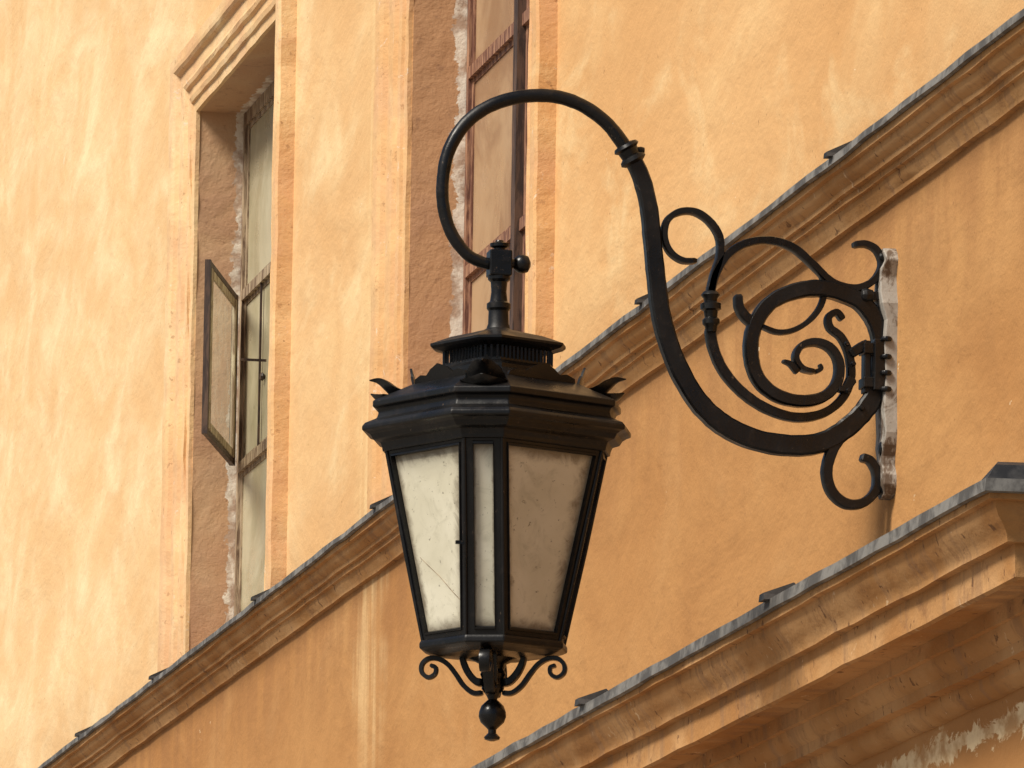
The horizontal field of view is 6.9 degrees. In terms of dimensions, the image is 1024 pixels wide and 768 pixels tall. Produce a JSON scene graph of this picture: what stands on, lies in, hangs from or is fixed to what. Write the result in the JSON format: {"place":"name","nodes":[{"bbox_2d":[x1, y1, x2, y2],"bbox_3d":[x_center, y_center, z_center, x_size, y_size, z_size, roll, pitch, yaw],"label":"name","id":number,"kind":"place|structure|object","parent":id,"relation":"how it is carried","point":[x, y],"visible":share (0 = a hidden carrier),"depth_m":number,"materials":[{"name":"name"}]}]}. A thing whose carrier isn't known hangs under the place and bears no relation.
{"place":"outdoors","nodes":[
{"label":"outdoors","id":0,"kind":"place"},
{"label":"ground","id":1,"kind":"structure","parent":0,"visible":0},
{"bbox_2d":[0,0,1023,767],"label":"front wall","id":2,"kind":"structure","parent":1,"relation":"on","point":[730,116],"depth_m":23.90,"materials":[{"name":"paint"}]},
{"bbox_2d":[157,0,296,671],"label":"window architrave","id":3,"kind":"object","parent":2,"relation":"attached to","point":[219,47],"depth_m":30.00,"materials":[{"name":"paint"}]},
{"bbox_2d":[189,25,274,649],"bbox_3d":[-0.833,-0.105,29.255,0.270,2.015,1.750,3,-9,-11],"label":"window reveal","id":4,"kind":"object","parent":2,"relation":"attached to","point":[240,91],"depth_m":30.08,"materials":[{"name":"brown paint"}]},
{"bbox_2d":[208,268,237,457],"bbox_3d":[-1.021,-0.071,29.680,0.012,0.564,0.700,0,-9,5],"label":"open casement frame","id":5,"kind":"object","parent":4,"relation":"attached to","point":[216,434],"visible":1,"depth_m":29.94,"materials":[{"name":"brown wood"}]},
{"bbox_2d":[234,81,273,615],"bbox_3d":[-0.778,-0.102,29.265,0.098,2.013,1.746,3,-9,-11],"label":"window frame","id":6,"kind":"object","parent":4,"relation":"attached to","point":[254,457],"visible":0.19,"depth_m":30.03,"materials":[{"name":"brown wood"}]},
{"bbox_2d":[201,259,265,465],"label":"window sash bars","id":7,"kind":"object","parent":6,"relation":"attached to","point":[207,433],"depth_m":29.36,"materials":[{"name":"brown wood"}]},
{"bbox_2d":[241,104,273,610],"bbox_3d":[-0.795,-0.123,29.270,0.001,1.841,1.604,3,-9,-11],"label":"window glass","id":8,"kind":"object","parent":6,"relation":"in","point":[255,478],"visible":0.27,"depth_m":29.82,"materials":[{"name":"grey glass"}]},
{"bbox_2d":[407,0,467,385],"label":"window reveal","id":9,"kind":"object","parent":2,"relation":"attached to","point":[438,114],"depth_m":25.92,"materials":[{"name":"brown paint"}]},
{"bbox_2d":[462,0,529,333],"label":"window frame","id":10,"kind":"object","parent":9,"relation":"attached to","point":[490,56],"visible":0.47,"depth_m":25.83,"materials":[{"name":"brown wood"}]},
{"bbox_2d":[471,0,513,332],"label":"window glass","id":11,"kind":"object","parent":10,"relation":"in","point":[492,168],"visible":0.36,"depth_m":25.61,"materials":[{"name":"brown glass"}]},
{"bbox_2d":[509,0,525,331],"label":"window sash bars","id":12,"kind":"object","parent":10,"relation":"attached to","point":[517,168],"depth_m":25.05,"materials":[{"name":"brown wood"}]},
{"bbox_2d":[367,0,557,512],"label":"window architrave","id":13,"kind":"object","parent":2,"relation":"attached to","point":[392,138],"depth_m":25.94,"materials":[{"name":"paint"}]},
{"bbox_2d":[46,21,1023,767],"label":"string course","id":14,"kind":"object","parent":2,"relation":"attached to","point":[938,127],"visible":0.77,"depth_m":21.36,"materials":[{"name":"paint"}]},
{"bbox_2d":[38,9,1023,767],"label":"string course lead flashing","id":15,"kind":"object","parent":14,"relation":"on","point":[1008,25],"visible":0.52,"depth_m":21.39,"materials":[{"name":"grey metal"}]},
{"bbox_2d":[362,89,897,741],"bbox_3d":[0.246,0.089,19.444,1.202,1.516,0.579,5,-10,-26],"label":"street lamp","id":16,"kind":"object","parent":2,"relation":"attached to","point":[498,439],"visible":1,"depth_m":19.21,"materials":[{"name":"black metal"}]},
{"bbox_3d":[4.343,1.556,33.074,12.000,10.500,29.020,3,-9,-11],"label":"side and rear walls","id":17,"kind":"object","parent":1,"relation":"on","visible":0},
{"bbox_2d":[492,492,1023,767],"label":"entablature","id":18,"kind":"structure","parent":17,"relation":"attached to","point":[920,631],"depth_m":19.11,"materials":[{"name":"paint"}]},
{"bbox_2d":[74,141,1023,736],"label":"flashing seams","id":19,"kind":"object","parent":18,"relation":"on","point":[1006,471],"visible":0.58,"depth_m":19.33,"materials":[{"name":"grey metal"}]},
{"bbox_2d":[471,478,1023,767],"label":"entablature lead flashing","id":20,"kind":"object","parent":18,"relation":"on","point":[912,526],"visible":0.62,"depth_m":19.30,"materials":[{"name":"grey metal"}]}
]}

